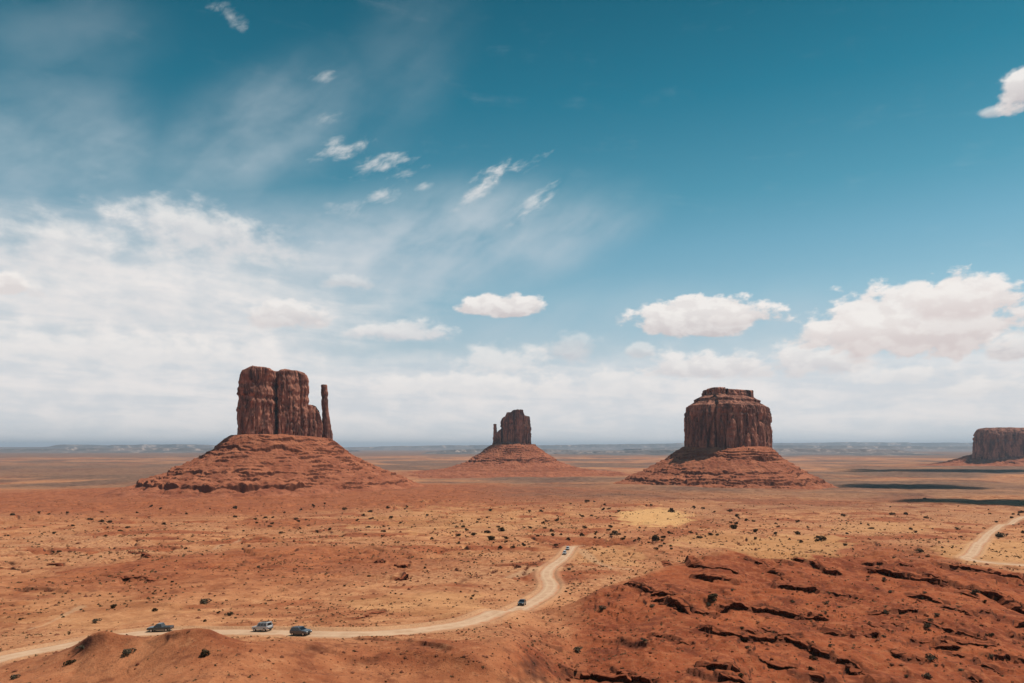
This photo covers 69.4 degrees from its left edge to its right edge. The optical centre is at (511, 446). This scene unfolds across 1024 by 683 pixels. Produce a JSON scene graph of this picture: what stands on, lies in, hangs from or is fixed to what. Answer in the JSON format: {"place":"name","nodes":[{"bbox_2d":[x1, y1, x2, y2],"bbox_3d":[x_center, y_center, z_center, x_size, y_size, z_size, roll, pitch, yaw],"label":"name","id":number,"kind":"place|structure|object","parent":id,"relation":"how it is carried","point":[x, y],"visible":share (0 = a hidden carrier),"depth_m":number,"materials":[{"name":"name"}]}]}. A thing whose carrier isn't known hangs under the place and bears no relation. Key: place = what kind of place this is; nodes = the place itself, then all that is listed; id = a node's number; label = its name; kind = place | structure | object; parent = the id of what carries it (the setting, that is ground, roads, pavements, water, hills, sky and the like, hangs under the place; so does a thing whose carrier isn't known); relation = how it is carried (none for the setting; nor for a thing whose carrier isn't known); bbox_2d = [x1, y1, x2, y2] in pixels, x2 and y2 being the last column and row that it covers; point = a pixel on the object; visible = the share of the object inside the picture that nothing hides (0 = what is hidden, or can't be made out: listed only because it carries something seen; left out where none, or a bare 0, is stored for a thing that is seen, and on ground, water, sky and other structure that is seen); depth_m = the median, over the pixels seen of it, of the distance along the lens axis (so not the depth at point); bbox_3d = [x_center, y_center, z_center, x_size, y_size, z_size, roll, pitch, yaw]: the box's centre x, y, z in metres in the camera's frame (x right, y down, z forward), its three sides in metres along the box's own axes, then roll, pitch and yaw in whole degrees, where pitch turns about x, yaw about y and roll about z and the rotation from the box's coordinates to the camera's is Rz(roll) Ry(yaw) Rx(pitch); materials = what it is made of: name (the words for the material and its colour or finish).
{"place":"outdoors","nodes":[
{"label":"outdoors","id":0,"kind":"place"},
{"bbox_2d":[0,444,215,448],"bbox_3d":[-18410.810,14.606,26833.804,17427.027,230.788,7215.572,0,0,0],"label":"hills","id":1,"kind":"structure","parent":0,"point":[135,446],"depth_m":25839.40,"materials":[{"name":"grey stone"}]},
{"bbox_2d":[0,448,357,452],"bbox_3d":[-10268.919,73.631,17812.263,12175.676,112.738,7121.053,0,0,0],"label":"hills","id":2,"kind":"structure","parent":0,"point":[139,450],"depth_m":16649.86,"materials":[{"name":"grey stone"}]},
{"bbox_2d":[0,546,577,662],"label":"road","id":3,"kind":"structure","parent":0,"point":[550,587],"depth_m":157.17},
{"bbox_2d":[146,622,173,631],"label":"pickup truck","id":4,"kind":"object","parent":3,"relation":"on","point":[162,626],"visible":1,"depth_m":164.43,"materials":[{"name":"silver metal"}]},
{"bbox_2d":[252,621,272,631],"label":"off roader","id":5,"kind":"object","parent":3,"relation":"on","point":[264,626],"visible":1,"depth_m":154.59,"materials":[{"name":"white paint"}]},
{"bbox_2d":[289,626,311,635],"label":"parked car","id":6,"kind":"object","parent":3,"relation":"on","point":[303,630],"visible":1,"depth_m":146.43,"materials":[{"name":"grey paint"}]},
{"bbox_2d":[517,599,525,605],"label":"parked car","id":7,"kind":"object","parent":3,"relation":"on","point":[522,602],"visible":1,"depth_m":208.07,"materials":[{"name":"grey paint"}]},
{"bbox_2d":[422,449,582,453],"bbox_3d":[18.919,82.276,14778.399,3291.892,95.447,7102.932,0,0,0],"label":"hills","id":8,"kind":"structure","parent":0,"point":[478,451],"depth_m":13728.20,"materials":[{"name":"grey stone"}]},
{"bbox_2d":[0,450,1023,682],"bbox_3d":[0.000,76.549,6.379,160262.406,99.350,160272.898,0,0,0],"label":"ground","id":9,"kind":"structure","parent":0,"point":[42,482],"depth_m":276.05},
{"bbox_2d":[10,674,20,678],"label":"sage shrub","id":10,"kind":"object","parent":9,"relation":"on","point":[14,676],"visible":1,"depth_m":113.92,"materials":[{"name":"green plant"}]},
{"bbox_2d":[63,659,75,664],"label":"juniper bush","id":11,"kind":"object","parent":9,"relation":"on","point":[69,662],"visible":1,"depth_m":115.89,"materials":[{"name":"green plant"}]},
{"bbox_2d":[122,648,136,653],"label":"sage shrub","id":12,"kind":"object","parent":9,"relation":"on","point":[128,651],"visible":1,"depth_m":113.77,"materials":[{"name":"green plant"}]},
{"bbox_2d":[112,576,158,580],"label":"terrain ledge","id":13,"kind":"object","parent":9,"relation":"on","point":[149,579],"visible":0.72,"depth_m":285.92,"materials":[{"name":"brown stone"}]},
{"bbox_2d":[127,551,150,557],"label":"terrain ledge","id":14,"kind":"object","parent":9,"relation":"on","point":[143,554],"visible":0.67,"depth_m":376.04,"materials":[{"name":"brown stone"}]},
{"bbox_2d":[200,649,210,655],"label":"juniper bush","id":15,"kind":"object","parent":9,"relation":"on","point":[204,652],"visible":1,"depth_m":104.88,"materials":[{"name":"green plant"}]},
{"bbox_2d":[200,598,211,603],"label":"sage shrub","id":16,"kind":"object","parent":9,"relation":"on","point":[204,601],"visible":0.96,"depth_m":229.43,"materials":[{"name":"green plant"}]},
{"bbox_2d":[94,366,427,499],"bbox_3d":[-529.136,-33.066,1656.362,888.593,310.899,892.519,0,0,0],"label":"butte","id":17,"kind":"object","parent":9,"relation":"on","point":[282,442],"visible":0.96,"depth_m":1531.98,"materials":[{"name":"stone"}]},
{"bbox_2d":[352,611,385,619],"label":"terrain ledge","id":18,"kind":"object","parent":9,"relation":"on","point":[374,612],"visible":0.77,"depth_m":188.04,"materials":[{"name":"brown stone"}]},
{"bbox_2d":[394,574,408,580],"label":"terrain ledge","id":19,"kind":"object","parent":9,"relation":"on","point":[404,576],"visible":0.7,"depth_m":281.49,"materials":[{"name":"brown stone"}]},
{"bbox_2d":[0,490,1023,682],"bbox_3d":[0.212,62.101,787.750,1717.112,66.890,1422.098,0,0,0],"label":"dry scrub","id":20,"kind":"object","parent":9,"relation":"on","point":[510,627],"visible":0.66,"depth_m":277.17,"materials":[{"name":"green plant"}]},
{"bbox_2d":[0,511,1023,682],"bbox_3d":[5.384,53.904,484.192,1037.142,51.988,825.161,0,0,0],"label":"stones","id":21,"kind":"object","parent":9,"relation":"on","point":[584,620],"visible":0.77,"depth_m":167.87,"materials":[{"name":"brown stone"}]},
{"bbox_2d":[3,499,1023,622],"bbox_3d":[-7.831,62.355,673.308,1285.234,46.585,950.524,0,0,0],"label":"brush","id":22,"kind":"object","parent":9,"relation":"on","point":[482,546],"visible":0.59,"depth_m":480.63,"materials":[{"name":"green plant"}]},
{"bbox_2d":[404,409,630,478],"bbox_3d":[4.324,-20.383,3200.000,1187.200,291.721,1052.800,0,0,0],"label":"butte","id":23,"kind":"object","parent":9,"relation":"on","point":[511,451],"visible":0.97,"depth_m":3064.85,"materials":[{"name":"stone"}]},
{"bbox_2d":[573,646,582,652],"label":"sage shrub","id":24,"kind":"object","parent":9,"relation":"on","point":[577,648],"visible":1,"depth_m":149.31,"materials":[{"name":"green plant"}]},
{"bbox_2d":[573,669,633,682],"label":"terrain ledge","id":25,"kind":"object","parent":9,"relation":"on","point":[598,674],"visible":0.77,"depth_m":134.64,"materials":[{"name":"orange stone"}]},
{"bbox_2d":[616,668,653,682],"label":"terrain ledge","id":26,"kind":"object","parent":9,"relation":"on","point":[645,678],"visible":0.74,"depth_m":129.41,"materials":[{"name":"orange stone"}]},
{"bbox_2d":[623,582,660,596],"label":"terrain ledge","id":27,"kind":"object","parent":9,"relation":"on","point":[644,588],"visible":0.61,"depth_m":188.77,"materials":[{"name":"brown stone"}]},
{"bbox_2d":[650,590,673,595],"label":"terrain ledge","id":28,"kind":"object","parent":9,"relation":"on","point":[666,592],"visible":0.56,"depth_m":181.28,"materials":[{"name":"brown stone"}]},
{"bbox_2d":[647,632,689,644],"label":"terrain ledge","id":29,"kind":"object","parent":9,"relation":"on","point":[660,634],"visible":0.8,"depth_m":146.84,"materials":[{"name":"orange stone"}]},
{"bbox_2d":[653,596,691,614],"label":"terrain ledge","id":30,"kind":"object","parent":9,"relation":"on","point":[686,609],"visible":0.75,"depth_m":172.39,"materials":[{"name":"brown stone"}]},
{"bbox_2d":[667,598,716,616],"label":"terrain ledge","id":31,"kind":"object","parent":9,"relation":"on","point":[681,602],"visible":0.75,"depth_m":169.74,"materials":[{"name":"brown stone"}]},
{"bbox_2d":[660,555,748,577],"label":"terrain ledge","id":32,"kind":"object","parent":9,"relation":"on","point":[689,561],"visible":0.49,"depth_m":215.34,"materials":[{"name":"brown stone"}]},
{"bbox_2d":[708,593,717,600],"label":"juniper bush","id":33,"kind":"object","parent":9,"relation":"on","point":[712,596],"visible":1,"depth_m":170.96,"materials":[{"name":"green plant"}]},
{"bbox_2d":[689,574,738,584],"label":"terrain ledge","id":34,"kind":"object","parent":9,"relation":"on","point":[708,576],"visible":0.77,"depth_m":193.82,"materials":[{"name":"brown stone"}]},
{"bbox_2d":[699,662,739,671],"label":"terrain ledge","id":35,"kind":"object","parent":9,"relation":"on","point":[734,667],"visible":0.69,"depth_m":129.49,"materials":[{"name":"orange stone"}]},
{"bbox_2d":[613,387,838,489],"bbox_3d":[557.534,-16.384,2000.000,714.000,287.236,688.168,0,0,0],"label":"butte","id":36,"kind":"object","parent":9,"relation":"on","point":[728,439],"visible":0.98,"depth_m":1900.58,"materials":[{"name":"stone"}]},
{"bbox_2d":[718,672,735,681],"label":"terrain ledge","id":37,"kind":"object","parent":9,"relation":"on","point":[721,676],"visible":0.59,"depth_m":125.34,"materials":[{"name":"orange stone"}]},
{"bbox_2d":[727,674,745,682],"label":"terrain ledge","id":38,"kind":"object","parent":9,"relation":"on","point":[737,678],"visible":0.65,"depth_m":125.00,"materials":[{"name":"orange stone"}]},
{"bbox_2d":[744,628,756,634],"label":"terrain ledge","id":39,"kind":"object","parent":9,"relation":"on","point":[749,630],"visible":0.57,"depth_m":152.53,"materials":[{"name":"orange stone"}]},
{"bbox_2d":[743,558,790,580],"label":"terrain ledge","id":40,"kind":"object","parent":9,"relation":"on","point":[763,566],"visible":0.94,"depth_m":212.23,"materials":[{"name":"brown stone"}]},
{"bbox_2d":[718,600,829,620],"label":"terrain ledge","id":41,"kind":"object","parent":9,"relation":"on","point":[736,605],"visible":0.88,"depth_m":169.37,"materials":[{"name":"brown stone"}]},
{"bbox_2d":[753,653,797,669],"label":"terrain ledge","id":42,"kind":"object","parent":9,"relation":"on","point":[775,664],"visible":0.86,"depth_m":137.31,"materials":[{"name":"orange stone"}]},
{"bbox_2d":[758,626,792,635],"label":"terrain ledge","id":43,"kind":"object","parent":9,"relation":"on","point":[779,632],"visible":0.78,"depth_m":155.17,"materials":[{"name":"orange stone"}]},
{"bbox_2d":[698,626,889,682],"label":"terrain ledge","id":44,"kind":"object","parent":9,"relation":"on","point":[873,678],"visible":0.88,"depth_m":147.37,"materials":[{"name":"orange stone"}]},
{"bbox_2d":[791,672,824,679],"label":"terrain ledge","id":45,"kind":"object","parent":9,"relation":"on","point":[812,675],"visible":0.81,"depth_m":131.49,"materials":[{"name":"orange stone"}]},
{"bbox_2d":[790,558,841,574],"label":"terrain ledge","id":46,"kind":"object","parent":9,"relation":"on","point":[827,570],"visible":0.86,"depth_m":216.19,"materials":[{"name":"brown stone"}]},
{"bbox_2d":[778,583,854,597],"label":"terrain ledge","id":47,"kind":"object","parent":9,"relation":"on","point":[810,588],"visible":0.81,"depth_m":190.87,"materials":[{"name":"brown stone"}]},
{"bbox_2d":[814,535,826,540],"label":"juniper bush","id":48,"kind":"object","parent":9,"relation":"on","point":[820,537],"visible":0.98,"depth_m":507.48,"materials":[{"name":"green plant"}]},
{"bbox_2d":[823,629,878,635],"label":"terrain ledge","id":49,"kind":"object","parent":9,"relation":"on","point":[871,632],"visible":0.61,"depth_m":158.25,"materials":[{"name":"orange stone"}]},
{"bbox_2d":[848,667,867,674],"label":"terrain ledge","id":50,"kind":"object","parent":9,"relation":"on","point":[852,670],"visible":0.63,"depth_m":137.58,"materials":[{"name":"orange stone"}]},
{"bbox_2d":[861,562,881,565],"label":"terrain ledge","id":51,"kind":"object","parent":9,"relation":"on","point":[871,563],"visible":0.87,"depth_m":227.58,"materials":[{"name":"brown stone"}]},
{"bbox_2d":[867,623,884,628],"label":"terrain ledge","id":52,"kind":"object","parent":9,"relation":"on","point":[876,625],"visible":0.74,"depth_m":165.01,"materials":[{"name":"orange stone"}]},
{"bbox_2d":[866,608,918,614],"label":"terrain ledge","id":53,"kind":"object","parent":9,"relation":"on","point":[899,610],"visible":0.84,"depth_m":176.01,"materials":[{"name":"brown stone"}]},
{"bbox_2d":[884,621,904,625],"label":"terrain ledge","id":54,"kind":"object","parent":9,"relation":"on","point":[897,623],"visible":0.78,"depth_m":167.50,"materials":[{"name":"brown stone"}]},
{"bbox_2d":[890,650,920,659],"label":"terrain ledge","id":55,"kind":"object","parent":9,"relation":"on","point":[897,653],"visible":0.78,"depth_m":145.58,"materials":[{"name":"orange stone"}]},
{"bbox_2d":[905,593,943,603],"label":"terrain ledge","id":56,"kind":"object","parent":9,"relation":"on","point":[935,599],"visible":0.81,"depth_m":190.67,"materials":[{"name":"brown stone"}]},
{"bbox_2d":[921,672,932,678],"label":"sage shrub","id":57,"kind":"object","parent":9,"relation":"on","point":[926,676],"visible":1,"depth_m":135.31,"materials":[{"name":"green plant"}]},
{"bbox_2d":[908,638,947,642],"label":"terrain ledge","id":58,"kind":"object","parent":9,"relation":"on","point":[930,640],"visible":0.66,"depth_m":155.47,"materials":[{"name":"orange stone"}]},
{"bbox_2d":[917,572,944,577],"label":"terrain ledge","id":59,"kind":"object","parent":9,"relation":"on","point":[934,575],"visible":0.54,"depth_m":214.28,"materials":[{"name":"brown stone"}]},
{"bbox_2d":[925,653,937,660],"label":"sage shrub","id":60,"kind":"object","parent":9,"relation":"on","point":[929,656],"visible":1,"depth_m":143.72,"materials":[{"name":"green plant"}]},
{"bbox_2d":[915,620,959,634],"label":"terrain ledge","id":61,"kind":"object","parent":9,"relation":"on","point":[952,629],"visible":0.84,"depth_m":166.20,"materials":[{"name":"orange stone"}]},
{"bbox_2d":[866,568,1023,613],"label":"terrain ledge","id":62,"kind":"object","parent":9,"relation":"on","point":[1006,601],"visible":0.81,"depth_m":201.35,"materials":[{"name":"brown stone"}]},
{"bbox_2d":[930,642,960,649],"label":"terrain ledge","id":63,"kind":"object","parent":9,"relation":"on","point":[945,646],"visible":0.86,"depth_m":153.59,"materials":[{"name":"orange stone"}]},
{"bbox_2d":[947,652,964,657],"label":"terrain ledge","id":64,"kind":"object","parent":9,"relation":"on","point":[959,655],"visible":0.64,"depth_m":150.37,"materials":[{"name":"orange stone"}]},
{"bbox_2d":[944,606,975,616],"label":"terrain ledge","id":65,"kind":"object","parent":9,"relation":"on","point":[970,612],"visible":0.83,"depth_m":177.85,"materials":[{"name":"brown stone"}]},
{"bbox_2d":[938,634,994,645],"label":"terrain ledge","id":66,"kind":"object","parent":9,"relation":"on","point":[976,643],"visible":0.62,"depth_m":156.47,"materials":[{"name":"orange stone"}]},
{"bbox_2d":[957,592,979,598],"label":"terrain ledge","id":67,"kind":"object","parent":9,"relation":"on","point":[968,593],"visible":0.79,"depth_m":196.01,"materials":[{"name":"brown stone"}]},
{"bbox_2d":[948,630,996,641],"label":"terrain ledge","id":68,"kind":"object","parent":9,"relation":"on","point":[958,631],"visible":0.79,"depth_m":161.86,"materials":[{"name":"orange stone"}]},
{"bbox_2d":[922,427,1023,465],"bbox_3d":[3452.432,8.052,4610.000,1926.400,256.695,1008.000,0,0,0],"label":"mesa","id":69,"kind":"structure","parent":9,"relation":"on","point":[1000,446],"depth_m":4435.08,"materials":[{"name":"stone"}]},
{"bbox_2d":[967,675,978,681],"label":"terrain ledge","id":70,"kind":"object","parent":9,"relation":"on","point":[972,677],"visible":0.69,"depth_m":139.08,"materials":[{"name":"brown stone"}]},
{"bbox_2d":[969,589,979,593],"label":"sage shrub","id":71,"kind":"object","parent":9,"relation":"on","point":[976,591],"visible":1,"depth_m":195.79,"materials":[{"name":"green plant"}]},
{"bbox_2d":[937,565,1023,581],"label":"terrain ledge","id":72,"kind":"object","parent":9,"relation":"on","point":[979,569],"visible":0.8,"depth_m":226.21,"materials":[{"name":"brown stone"}]},
{"bbox_2d":[977,660,1000,673],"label":"terrain ledge","id":73,"kind":"object","parent":9,"relation":"on","point":[981,664],"visible":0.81,"depth_m":145.01,"materials":[{"name":"orange stone"}]},
{"bbox_2d":[995,533,1007,536],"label":"sage shrub","id":74,"kind":"object","parent":9,"relation":"on","point":[999,534],"visible":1,"depth_m":575.92,"materials":[{"name":"green plant"}]},
{"bbox_2d":[993,652,1023,659],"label":"terrain ledge","id":75,"kind":"object","parent":9,"relation":"on","point":[1004,655],"visible":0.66,"depth_m":149.79,"materials":[{"name":"orange stone"}]},
{"bbox_2d":[1014,619,1023,627],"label":"terrain ledge","id":76,"kind":"object","parent":9,"relation":"on","point":[1018,623],"visible":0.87,"depth_m":172.33,"materials":[{"name":"brown stone"}]},
{"bbox_2d":[0,0,1023,446],"label":"sky","id":77,"kind":"structure","parent":0,"point":[590,219],"materials":[{"name":"blue"}]},
{"bbox_2d":[343,444,683,449],"bbox_3d":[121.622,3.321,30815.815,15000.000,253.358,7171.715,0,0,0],"label":"hills","id":78,"kind":"structure","parent":0,"point":[566,447],"depth_m":29706.46,"materials":[{"name":"grey stone"}]},
{"bbox_2d":[554,448,966,455],"bbox_3d":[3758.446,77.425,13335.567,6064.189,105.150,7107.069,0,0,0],"label":"hills","id":79,"kind":"structure","parent":0,"point":[802,451],"depth_m":12134.35,"materials":[{"name":"grey stone"}]},
{"bbox_2d":[623,445,972,451],"bbox_3d":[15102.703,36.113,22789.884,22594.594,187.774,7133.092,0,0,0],"label":"hills","id":80,"kind":"structure","parent":0,"point":[940,448],"depth_m":21812.90,"materials":[{"name":"grey stone"}]},
{"bbox_2d":[633,442,972,446],"bbox_3d":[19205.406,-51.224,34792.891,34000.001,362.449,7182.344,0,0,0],"label":"hills","id":81,"kind":"structure","parent":0,"point":[893,444],"depth_m":33849.74,"materials":[{"name":"grey stone"}]},
{"bbox_2d":[958,516,1023,565],"bbox_3d":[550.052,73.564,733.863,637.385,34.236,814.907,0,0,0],"label":"road","id":82,"kind":"structure","parent":0,"point":[974,550],"depth_m":454.64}
]}

